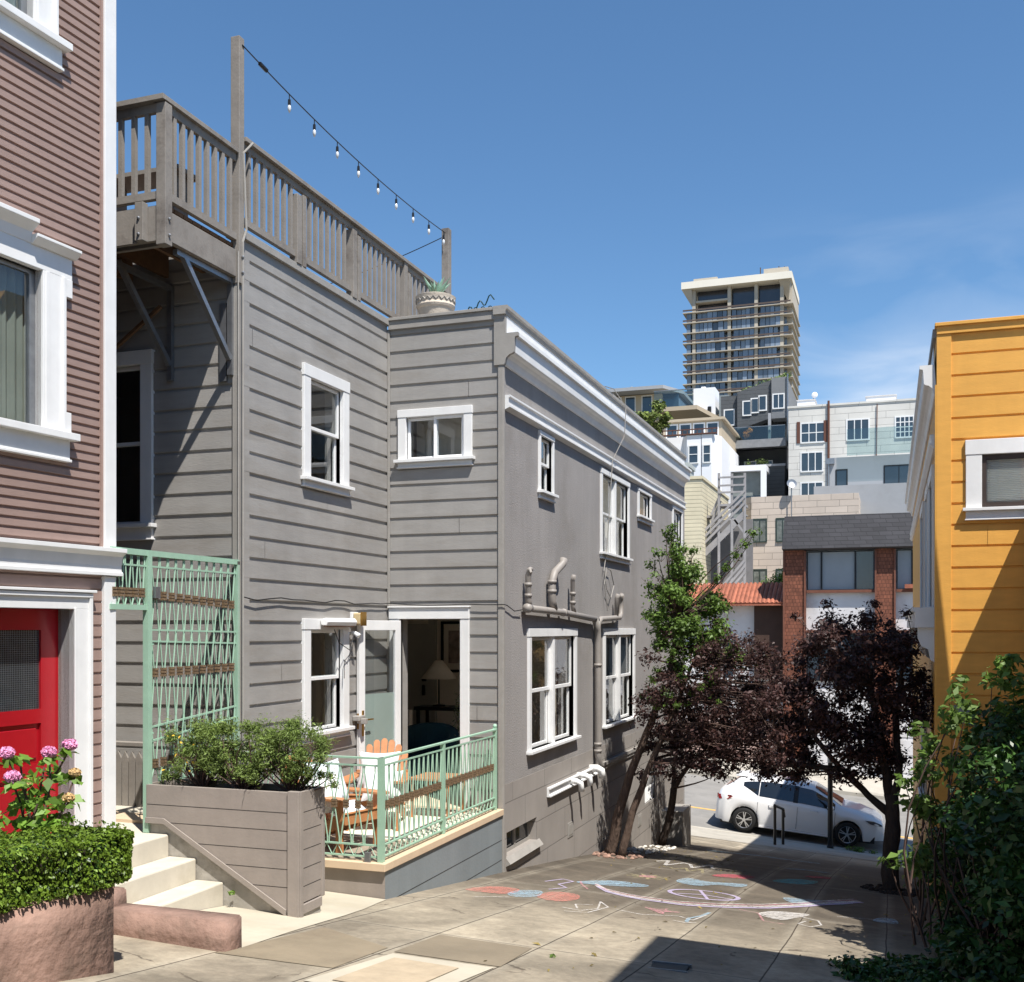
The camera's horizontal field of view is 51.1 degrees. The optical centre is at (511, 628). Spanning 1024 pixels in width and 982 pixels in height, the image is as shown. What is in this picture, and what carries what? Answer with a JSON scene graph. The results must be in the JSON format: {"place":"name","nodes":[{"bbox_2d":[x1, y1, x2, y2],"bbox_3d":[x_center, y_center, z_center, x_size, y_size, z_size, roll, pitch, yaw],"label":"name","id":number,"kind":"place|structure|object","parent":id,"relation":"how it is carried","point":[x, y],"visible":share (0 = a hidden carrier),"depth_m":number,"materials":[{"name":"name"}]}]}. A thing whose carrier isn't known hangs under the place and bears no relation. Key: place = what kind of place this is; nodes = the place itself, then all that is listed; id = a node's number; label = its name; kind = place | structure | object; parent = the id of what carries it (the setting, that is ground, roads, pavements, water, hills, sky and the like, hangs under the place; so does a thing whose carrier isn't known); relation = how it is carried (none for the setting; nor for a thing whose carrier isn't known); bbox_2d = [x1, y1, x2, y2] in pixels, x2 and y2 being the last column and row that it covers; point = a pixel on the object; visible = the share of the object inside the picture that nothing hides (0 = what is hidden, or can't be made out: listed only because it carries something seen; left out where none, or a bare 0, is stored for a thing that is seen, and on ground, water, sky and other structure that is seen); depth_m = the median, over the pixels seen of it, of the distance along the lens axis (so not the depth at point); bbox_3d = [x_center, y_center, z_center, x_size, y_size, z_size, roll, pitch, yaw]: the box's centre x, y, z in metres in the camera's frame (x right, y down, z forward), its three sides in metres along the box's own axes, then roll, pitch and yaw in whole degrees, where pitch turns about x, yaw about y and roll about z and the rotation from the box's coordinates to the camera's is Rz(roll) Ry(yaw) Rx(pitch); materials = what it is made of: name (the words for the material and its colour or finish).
{"place":"outdoors","nodes":[
{"label":"outdoors","id":0,"kind":"place"},
{"bbox_2d":[60,835,952,981],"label":"pavement","id":1,"kind":"structure","parent":0,"point":[563,934],"depth_m":8.99,"materials":[{"name":"concrete"}]},
{"bbox_2d":[0,885,113,981],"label":"planter wall","id":2,"kind":"structure","parent":1,"relation":"on","point":[71,937],"depth_m":5.48,"materials":[{"name":"paint"}]},
{"bbox_2d":[0,0,126,833],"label":"brown house","id":3,"kind":"structure","parent":1,"relation":"on","point":[61,560],"depth_m":7.62,"materials":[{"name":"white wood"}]},
{"bbox_2d":[0,608,57,833],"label":"door","id":4,"kind":"structure","parent":3,"relation":"in","point":[28,637],"depth_m":7.52,"materials":[{"name":"red paint"}]},
{"bbox_2d":[0,0,72,72],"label":"window","id":5,"kind":"structure","parent":3,"relation":"in","point":[31,26],"depth_m":7.39,"materials":[{"name":"white paint"}]},
{"bbox_2d":[0,202,81,462],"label":"window","id":6,"kind":"structure","parent":3,"relation":"in","point":[45,432],"depth_m":7.44,"materials":[{"name":"white paint"}]},
{"bbox_2d":[114,903,241,951],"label":"wall","id":7,"kind":"structure","parent":1,"relation":"on","point":[213,931],"depth_m":6.65,"materials":[{"name":"paint"}]},
{"bbox_2d":[115,805,319,915],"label":"concrete stairs","id":8,"kind":"structure","parent":1,"relation":"on","point":[171,869],"depth_m":8.12,"materials":[{"name":"beige concrete"}]},
{"bbox_2d":[116,741,158,806],"bbox_3d":[-3.713,1.320,9.824,1.050,0.580,0.110,0,0,19],"label":"picket fence","id":9,"kind":"object","parent":8,"relation":"on","point":[129,780],"visible":0.54,"depth_m":9.69,"materials":[{"name":"grey wood"}]},
{"bbox_2d":[109,546,239,832],"bbox_3d":[-2.723,0.492,8.798,0.070,2.215,1.675,0,0,19],"label":"iron screen","id":10,"kind":"object","parent":8,"relation":"on","point":[146,593],"visible":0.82,"depth_m":8.75,"materials":[{"name":"green metal"}]},
{"bbox_2d":[200,891,385,946],"bbox_3d":[-2.572,2.134,8.339,2.790,0.381,2.610,0,0,19],"label":"landing","id":11,"kind":"object","parent":1,"relation":"on","point":[258,926],"visible":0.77,"depth_m":7.92,"materials":[{"name":"concrete"}]},
{"bbox_2d":[145,778,324,917],"bbox_3d":[-2.164,1.688,8.336,1.402,0.955,0.385,0,0,19],"label":"planter box","id":12,"kind":"object","parent":11,"relation":"on","point":[265,842],"visible":0.94,"depth_m":8.11,"materials":[{"name":"wood"}]},
{"bbox_2d":[153,710,247,786],"bbox_3d":[-2.468,0.965,8.464,0.865,0.635,0.551,0,0,19],"label":"shrub","id":13,"kind":"object","parent":12,"relation":"on","point":[202,732],"visible":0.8,"depth_m":8.42,"materials":[{"name":"green plant"}]},
{"bbox_2d":[193,711,283,789],"bbox_3d":[-2.090,0.961,8.310,0.828,0.645,0.537,0,0,19],"label":"shrub","id":14,"kind":"object","parent":12,"relation":"on","point":[235,771],"visible":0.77,"depth_m":8.27,"materials":[{"name":"green plant"}]},
{"bbox_2d":[239,710,340,791],"bbox_3d":[-1.679,0.952,8.146,0.754,0.664,0.523,0,0,-16],"label":"shrub","id":15,"kind":"object","parent":12,"relation":"on","point":[288,735],"visible":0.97,"depth_m":8.10,"materials":[{"name":"green plant"}]},
{"bbox_2d":[215,927,387,967],"bbox_3d":[-1.235,2.041,6.933,0.750,0.171,1.250,0,0,19],"label":"pavement patch","id":16,"kind":"object","parent":1,"relation":"on","point":[326,947],"visible":1,"depth_m":6.81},
{"bbox_2d":[304,953,493,981],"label":"pavement patch","id":17,"kind":"object","parent":1,"relation":"on","point":[463,971],"visible":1,"depth_m":6.47,"materials":[{"name":"concrete"}]},
{"bbox_2d":[332,957,458,981],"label":"access cover","id":18,"kind":"object","parent":17,"relation":"on","point":[394,969],"visible":1,"depth_m":6.31,"materials":[{"name":"concrete"}]},
{"bbox_2d":[113,142,691,871],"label":"grey house","id":19,"kind":"structure","parent":1,"relation":"on","point":[503,486],"depth_m":12.13,"materials":[{"name":"paint"}]},
{"bbox_2d":[116,349,156,540],"bbox_3d":[-3.482,-1.710,10.417,1.590,2.080,0.998,0,0,19],"label":"window","id":20,"kind":"structure","parent":19,"relation":"in","point":[136,444],"depth_m":10.00,"materials":[{"name":"white paint"}]},
{"bbox_2d":[116,35,450,381],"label":"roof deck","id":21,"kind":"structure","parent":19,"relation":"attached to","point":[153,239],"depth_m":9.57,"materials":[{"name":"grey wood"}]},
{"bbox_2d":[116,164,194,216],"bbox_3d":[-3.208,-3.700,9.407,0.880,0.510,0.300,0,0,19],"label":"deck table","id":22,"kind":"object","parent":21,"relation":"on","point":[140,180],"visible":0.14,"depth_m":9.36,"materials":[{"name":"grey wood"}]},
{"bbox_2d":[242,44,444,244],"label":"string lights","id":23,"kind":"object","parent":21,"relation":"hanging from","point":[262,66],"visible":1,"depth_m":11.29,"materials":[{"name":"black plastic"}]},
{"bbox_2d":[300,362,354,496],"bbox_3d":[-1.941,-2.035,11.123,0.170,1.230,1.010,0,0,19],"label":"window","id":24,"kind":"structure","parent":19,"relation":"in","point":[309,372],"depth_m":11.20,"materials":[{"name":"white paint"}]},
{"bbox_2d":[300,619,354,743],"bbox_3d":[-1.941,0.525,11.123,0.170,1.250,1.010,0,0,19],"label":"window","id":25,"kind":"structure","parent":19,"relation":"in","point":[309,626],"depth_m":11.30,"materials":[{"name":"white paint"}]},
{"bbox_2d":[321,618,356,626],"bbox_3d":[-1.808,-0.062,11.224,0.087,0.094,0.640,0,0,19],"label":"patio heater","id":26,"kind":"object","parent":19,"relation":"attached to","point":[338,622],"visible":1,"depth_m":11.15,"materials":[{"name":"white plastic"}]},
{"bbox_2d":[357,620,400,808],"bbox_3d":[-1.469,0.955,12.044,0.098,2.090,0.764,0,0,30],"label":"door","id":27,"kind":"structure","parent":19,"relation":"in","point":[382,711],"depth_m":12.06,"materials":[{"name":"white paint"}]},
{"bbox_2d":[386,619,436,724],"bbox_3d":[-1.617,0.930,16.651,0.950,2.200,0.080,0,0,19],"label":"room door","id":28,"kind":"structure","parent":19,"relation":"in","point":[422,638],"depth_m":16.57,"materials":[{"name":"black wood"}]},
{"bbox_2d":[408,722,458,783],"bbox_3d":[-1.115,1.570,13.497,0.954,0.720,0.766,0,0,19],"label":"armchair","id":29,"kind":"object","parent":19,"relation":"on","point":[424,734],"visible":0.38,"depth_m":13.69,"materials":[{"name":"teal fabric"}]},
{"bbox_2d":[393,405,474,469],"bbox_3d":[-0.777,-2.195,12.495,1.055,1.090,0.598,0,0,19],"label":"window","id":30,"kind":"structure","parent":19,"relation":"in","point":[442,441],"depth_m":12.39,"materials":[{"name":"white paint"}]},
{"bbox_2d":[415,292,455,314],"bbox_3d":[-0.911,-3.720,12.785,0.484,0.460,0.484,0,0,19],"label":"planter pot","id":31,"kind":"object","parent":19,"relation":"on","point":[431,302],"visible":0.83,"depth_m":12.60,"materials":[{"name":"ceramic"}]},
{"bbox_2d":[414,705,459,723],"bbox_3d":[-0.967,1.565,15.191,0.750,0.930,0.400,0,0,19],"label":"console table","id":32,"kind":"object","parent":19,"relation":"on","point":[427,708],"visible":0.27,"depth_m":15.12,"materials":[{"name":"wood"}]},
{"bbox_2d":[421,660,456,705],"bbox_3d":[-1.038,0.775,15.216,0.520,0.650,0.520,0,0,19],"label":"table lamp","id":33,"kind":"object","parent":32,"relation":"on","point":[438,669],"visible":1,"depth_m":15.10,"materials":[{"name":"beige metal"}]},
{"bbox_2d":[441,621,459,671],"bbox_3d":[-0.853,0.280,16.397,0.500,0.780,0.030,0,0,19],"label":"framed picture","id":34,"kind":"object","parent":19,"relation":"attached to","point":[450,644],"visible":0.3,"depth_m":16.43,"materials":[{"name":"black metal"}]},
{"bbox_2d":[507,821,529,851],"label":"window","id":35,"kind":"structure","parent":19,"relation":"in","point":[519,835],"depth_m":12.83,"materials":[{"name":"glass"}]},
{"bbox_2d":[537,430,558,502],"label":"window","id":36,"kind":"structure","parent":19,"relation":"in","point":[543,494],"depth_m":13.66,"materials":[{"name":"white paint"}]},
{"bbox_2d":[526,629,581,755],"bbox_3d":[0.517,0.760,13.797,0.178,1.520,2.150,0,0,19],"label":"window","id":37,"kind":"structure","parent":19,"relation":"in","point":[550,635],"depth_m":13.76,"materials":[{"name":"white paint"}]},
{"bbox_2d":[599,468,632,564],"bbox_3d":[1.584,-1.740,17.031,0.323,1.780,2.630,0,0,19],"label":"window","id":38,"kind":"structure","parent":19,"relation":"in","point":[611,555],"depth_m":17.11,"materials":[{"name":"white paint"}]},
{"bbox_2d":[602,629,636,728],"bbox_3d":[1.677,0.785,17.295,0.323,1.970,2.830,0,0,19],"label":"window","id":39,"kind":"structure","parent":19,"relation":"in","point":[612,675],"depth_m":17.17,"materials":[{"name":"white paint"}]},
{"bbox_2d":[637,487,654,525],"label":"window","id":40,"kind":"structure","parent":19,"relation":"in","point":[642,516],"depth_m":19.01,"materials":[{"name":"white paint"}]},
{"bbox_2d":[672,505,682,560],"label":"window","id":41,"kind":"structure","parent":19,"relation":"in","point":[675,515],"depth_m":22.07,"materials":[{"name":"white paint"}]},
{"bbox_2d":[325,806,503,898],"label":"terrace","id":42,"kind":"structure","parent":1,"relation":"on","point":[469,849],"depth_m":10.10,"materials":[{"name":"concrete"}]},
{"bbox_2d":[279,758,389,852],"bbox_3d":[-1.724,1.620,10.112,0.948,0.843,0.688,0,0,34],"label":"adirondack chair","id":43,"kind":"object","parent":42,"relation":"on","point":[340,812],"visible":0.34,"depth_m":9.80,"materials":[{"name":"brown wood"}]},
{"bbox_2d":[299,772,341,812],"bbox_3d":[-1.742,1.530,9.865,0.420,0.400,0.150,0,-25,-41],"label":"cushion","id":44,"kind":"object","parent":43,"relation":"on","point":[328,807],"visible":0.26,"depth_m":9.83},
{"bbox_2d":[307,758,349,799],"bbox_3d":[-1.738,1.450,10.086,0.150,0.440,0.460,-26,-14,32],"label":"cushion","id":45,"kind":"object","parent":43,"relation":"on","point":[336,767],"visible":0.19,"depth_m":10.13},
{"bbox_2d":[245,724,496,862],"bbox_3d":[-1.293,1.540,10.810,1.396,0.961,2.871,0,0,19],"label":"terrace railing","id":46,"kind":"object","parent":42,"relation":"on","point":[440,786],"visible":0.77,"depth_m":10.02,"materials":[{"name":"green metal"}]},
{"bbox_2d":[330,808,474,841],"bbox_3d":[-1.115,2.035,11.186,1.040,0.012,1.650,0,0,19],"label":"outdoor rug","id":47,"kind":"object","parent":42,"relation":"on","point":[358,833],"visible":0.32,"depth_m":10.95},
{"bbox_2d":[344,738,409,830],"bbox_3d":[-1.392,1.610,11.157,0.688,0.843,0.948,0,0,1],"label":"adirondack chair","id":48,"kind":"object","parent":47,"relation":"on","point":[385,744],"visible":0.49,"depth_m":11.51,"materials":[{"name":"brown wood"}]},
{"bbox_2d":[357,751,399,787],"bbox_3d":[-1.389,1.470,11.161,0.440,0.400,0.150,0,-22,1],"label":"cushion","id":49,"kind":"object","parent":48,"relation":"on","point":[373,761],"visible":0.47,"depth_m":11.13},
{"bbox_2d":[361,771,402,800],"bbox_3d":[-1.305,1.580,10.771,0.420,0.340,0.140,0,-35,-5],"label":"cushion","id":50,"kind":"object","parent":48,"relation":"on","point":[369,776],"visible":0.38,"depth_m":10.72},
{"bbox_2d":[409,772,464,819],"bbox_3d":[-0.810,1.819,11.688,0.480,0.427,0.500,0,0,19],"label":"side table","id":51,"kind":"object","parent":47,"relation":"on","point":[446,790],"visible":0.27,"depth_m":11.55,"materials":[{"name":"brown wood"}]},
{"bbox_2d":[394,935,531,966],"bbox_3d":[-0.303,2.163,7.213,0.740,0.135,0.800,0,0,19],"label":"pavement patch","id":52,"kind":"object","parent":1,"relation":"on","point":[466,950],"visible":1,"depth_m":7.19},
{"bbox_2d":[473,886,579,900],"bbox_3d":[0.136,2.560,10.401,1.035,0.130,0.760,0,0,19],"label":"chalk drawing","id":53,"kind":"object","parent":1,"relation":"on","point":[501,889],"visible":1,"depth_m":10.38,"materials":[{"name":"pink"}]},
{"bbox_2d":[627,845,676,853],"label":"pale gravel","id":54,"kind":"structure","parent":1,"relation":"on","point":[648,851],"depth_m":17.73,"materials":[{"name":"gravel"}]},
{"bbox_2d":[649,960,691,972],"bbox_3d":[1.056,2.280,7.188,0.270,0.036,0.167,0,0,19],"label":"drain grate","id":55,"kind":"object","parent":1,"relation":"on","point":[674,966],"visible":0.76,"depth_m":7.19,"materials":[{"name":"black metal"}]},
{"bbox_2d":[605,523,793,857],"bbox_3d":[2.814,0.928,15.325,2.305,4.930,2.340,0,0,-25],"label":"plum tree","id":56,"kind":"object","parent":1,"relation":"on","point":[672,594],"visible":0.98,"depth_m":15.30,"materials":[{"name":"green plant"}]},
{"bbox_2d":[596,884,862,907],"bbox_3d":[2.502,2.881,11.265,3.144,0.413,1.349,0,0,-12],"label":"chalk drawing","id":57,"kind":"object","parent":1,"relation":"on","point":[808,905],"visible":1,"depth_m":11.05,"materials":[{"name":"white"}]},
{"bbox_2d":[657,667,826,845],"bbox_3d":[3.983,2.309,19.065,2.788,3.368,2.138,0,0,-5],"label":"plum tree","id":58,"kind":"object","parent":1,"relation":"on","point":[760,755],"visible":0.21,"depth_m":18.90,"materials":[{"name":"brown plant"}]},
{"bbox_2d":[827,757,833,848],"bbox_3d":[8.015,4.371,26.992,0.170,2.530,0.166,0,0,19],"label":"street pole","id":59,"kind":"object","parent":1,"relation":"on","point":[830,814],"visible":0.59,"depth_m":26.94,"materials":[{"name":"black metal"}]},
{"bbox_2d":[741,596,933,890],"bbox_3d":[4.373,1.535,14.109,2.621,3.902,2.252,0,0,19],"label":"plum tree","id":60,"kind":"object","parent":1,"relation":"on","point":[833,726],"visible":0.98,"depth_m":13.73,"materials":[{"name":"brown plant"}]},
{"bbox_2d":[860,884,918,896],"bbox_3d":[4.915,3.363,13.772,0.846,0.216,1.200,0,0,19],"label":"earth ring","id":61,"kind":"object","parent":1,"relation":"on","point":[879,887],"visible":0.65,"depth_m":13.56,"materials":[{"name":"soil"}]},
{"bbox_2d":[826,942,1023,981],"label":"ground ivy","id":62,"kind":"object","parent":1,"relation":"on","point":[914,968],"visible":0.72,"depth_m":7.32,"materials":[{"name":"green plant"}]},
{"bbox_2d":[903,688,1023,981],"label":"vine bush","id":63,"kind":"object","parent":1,"relation":"on","point":[984,824],"visible":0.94,"depth_m":7.19,"materials":[{"name":"green plant"}]},
{"bbox_2d":[876,653,1023,946],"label":"vine shoots","id":64,"kind":"object","parent":63,"relation":"attached to","point":[920,805],"visible":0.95,"depth_m":8.50,"materials":[{"name":"green plant"}]},
{"bbox_2d":[905,315,1023,905],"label":"yellow house","id":65,"kind":"structure","parent":1,"relation":"on","point":[964,499],"depth_m":12.31,"materials":[{"name":"paint"}]},
{"bbox_2d":[920,501,924,606],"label":"window","id":66,"kind":"structure","parent":65,"relation":"in","point":[922,510],"depth_m":16.98,"materials":[{"name":"white paint"}]},
{"bbox_2d":[924,484,927,606],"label":"window","id":67,"kind":"structure","parent":65,"relation":"in","point":[926,491],"depth_m":15.77,"materials":[{"name":"white paint"}]},
{"bbox_2d":[927,464,933,606],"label":"window","id":68,"kind":"structure","parent":65,"relation":"in","point":[930,482],"depth_m":13.22,"materials":[{"name":"white paint"}]},
{"bbox_2d":[962,437,1023,520],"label":"window","id":69,"kind":"structure","parent":65,"relation":"in","point":[994,467],"depth_m":12.22,"materials":[{"name":"white paint"}]},
{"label":"planting bed","id":70,"kind":"structure","parent":1,"relation":"on","visible":0},
{"bbox_2d":[0,739,84,842],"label":"hydrangea","id":71,"kind":"object","parent":70,"relation":"on","point":[14,779],"visible":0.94,"depth_m":6.44,"materials":[{"name":"green plant"}]},
{"bbox_2d":[0,818,134,913],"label":"hedge","id":72,"kind":"object","parent":70,"relation":"on","point":[61,859],"visible":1,"depth_m":5.55,"materials":[{"name":"green plant"}]},
{"bbox_2d":[116,0,1023,403],"label":"sky","id":73,"kind":"structure","parent":0,"point":[584,162],"materials":[{"name":"blue"}]},
{"bbox_2d":[691,827,903,864],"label":"sidewalk","id":74,"kind":"structure","parent":0,"point":[714,834],"depth_m":25.73,"materials":[{"name":"concrete"}]},
{"bbox_2d":[684,774,912,856],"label":"road","id":75,"kind":"structure","parent":0,"point":[703,794],"depth_m":30.53,"materials":[{"name":"asphalt"}]},
{"bbox_2d":[686,770,909,800],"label":"kerb","id":76,"kind":"structure","parent":75,"relation":"on","point":[858,794],"depth_m":34.74,"materials":[{"name":"concrete"}]},
{"bbox_2d":[691,826,906,857],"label":"kerb","id":77,"kind":"structure","parent":75,"relation":"on","point":[779,839],"depth_m":27.77,"materials":[{"name":"concrete"}]},
{"bbox_2d":[715,770,884,846],"bbox_3d":[7.820,4.808,28.928,4.395,1.471,2.190,5,2,19],"label":"parked car","id":78,"kind":"object","parent":75,"relation":"on","point":[805,807],"visible":0.86,"depth_m":28.26,"materials":[{"name":"white paint"}]},
{"bbox_2d":[684,752,912,798],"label":"sidewalk","id":79,"kind":"structure","parent":0,"point":[872,786],"depth_m":36.15,"materials":[{"name":"concrete"}]},
{"bbox_3d":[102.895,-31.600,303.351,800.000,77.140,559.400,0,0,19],"label":"hill","id":80,"kind":"structure","parent":0,"visible":0},
{"bbox_2d":[608,385,693,420],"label":"beige flat house","id":81,"kind":"structure","parent":80,"relation":"on","point":[637,399],"depth_m":82.17,"materials":[{"name":"white paint"}]},
{"bbox_2d":[635,398,672,434],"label":"round tree","id":82,"kind":"object","parent":80,"relation":"on","point":[659,425],"visible":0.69,"depth_m":62.54,"materials":[{"name":"green plant"}]},
{"bbox_2d":[654,387,728,419],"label":"glass balcony house","id":83,"kind":"structure","parent":80,"relation":"on","point":[707,402],"depth_m":79.56,"materials":[{"name":"metal"}]},
{"bbox_2d":[662,416,739,519],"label":"white bay house","id":84,"kind":"structure","parent":80,"relation":"on","point":[706,446],"depth_m":65.81,"materials":[{"name":"paint"}]},
{"bbox_2d":[731,465,769,517],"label":"white pergola","id":85,"kind":"object","parent":84,"relation":"attached to","point":[756,480],"visible":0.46,"depth_m":69.11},
{"bbox_2d":[684,476,728,584],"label":"cream house","id":86,"kind":"structure","parent":80,"relation":"on","point":[700,495],"depth_m":46.11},
{"bbox_2d":[705,473,748,583],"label":"wooden stairs","id":87,"kind":"structure","parent":80,"relation":"on","point":[729,528],"depth_m":46.44,"materials":[{"name":"grey wood"}]},
{"bbox_2d":[711,519,752,583],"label":"stair wall","id":88,"kind":"structure","parent":80,"relation":"on","point":[725,546],"depth_m":47.92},
{"bbox_2d":[684,582,782,757],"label":"tile roof house","id":89,"kind":"structure","parent":80,"relation":"on","point":[759,606],"depth_m":39.39,"materials":[{"name":"ceramic"}]},
{"bbox_2d":[681,266,799,401],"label":"apartment tower","id":90,"kind":"structure","parent":80,"relation":"on","point":[742,333],"depth_m":296.68,"materials":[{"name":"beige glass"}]},
{"bbox_2d":[721,374,796,495],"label":"dark modern house","id":91,"kind":"structure","parent":80,"relation":"on","point":[761,410],"depth_m":73.50,"materials":[{"name":"grey"}]},
{"bbox_2d":[742,493,859,583],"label":"tan building","id":92,"kind":"structure","parent":80,"relation":"on","point":[767,514],"depth_m":50.71,"materials":[{"name":"beige"}]},
{"bbox_2d":[753,518,766,542],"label":"window","id":93,"kind":"structure","parent":92,"relation":"in","point":[761,523],"depth_m":50.95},
{"bbox_2d":[782,512,912,778],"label":"shingle house","id":94,"kind":"structure","parent":80,"relation":"on","point":[848,563],"depth_m":37.83,"materials":[{"name":"brown brick"}]},
{"bbox_2d":[807,550,873,589],"bbox_3d":[11.636,-2.055,37.984,2.280,1.390,0.100,0,0,19],"label":"window","id":95,"kind":"structure","parent":94,"relation":"in","point":[826,570],"depth_m":38.02,"materials":[{"name":"grey glass"}]},
{"bbox_2d":[808,697,873,776],"bbox_3d":[11.633,4.180,37.974,2.300,3.500,0.160,0,0,19],"label":"garage door","id":96,"kind":"structure","parent":94,"relation":"in","point":[824,758],"depth_m":37.93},
{"bbox_2d":[897,549,912,588],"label":"window","id":97,"kind":"structure","parent":94,"relation":"in","point":[905,556],"depth_m":37.31,"materials":[{"name":"black glass"}]},
{"bbox_2d":[899,704,912,778],"bbox_3d":[14.508,4.180,36.958,2.360,3.500,0.160,0,0,19],"label":"garage door","id":98,"kind":"structure","parent":94,"relation":"in","point":[906,742],"depth_m":37.17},
{"bbox_2d":[787,398,915,495],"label":"white apartment building","id":99,"kind":"structure","parent":80,"relation":"on","point":[818,434],"depth_m":67.01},
{"bbox_2d":[800,451,823,472],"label":"window","id":100,"kind":"structure","parent":99,"relation":"in","point":[813,461],"depth_m":67.55,"materials":[{"name":"white paint"}]},
{"bbox_2d":[800,481,823,494],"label":"window","id":101,"kind":"structure","parent":99,"relation":"in","point":[806,488],"depth_m":67.60,"materials":[{"name":"white paint"}]},
{"bbox_2d":[800,421,824,443],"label":"window","id":102,"kind":"structure","parent":99,"relation":"in","point":[810,432],"depth_m":67.55,"materials":[{"name":"white paint"}]},
{"bbox_2d":[846,418,869,440],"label":"window","id":103,"kind":"structure","parent":99,"relation":"in","point":[858,429],"depth_m":66.62,"materials":[{"name":"white paint"}]},
{"bbox_2d":[895,415,913,438],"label":"window","id":104,"kind":"structure","parent":99,"relation":"in","point":[903,424],"depth_m":65.71,"materials":[{"name":"white paint"}]},
{"bbox_2d":[814,452,909,513],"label":"grey modern building","id":105,"kind":"structure","parent":80,"relation":"on","point":[878,483],"depth_m":56.43,"materials":[{"name":"paint"}]},
{"bbox_2d":[884,464,908,483],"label":"window","id":106,"kind":"structure","parent":105,"relation":"in","point":[892,473],"depth_m":56.47,"materials":[{"name":"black glass"}]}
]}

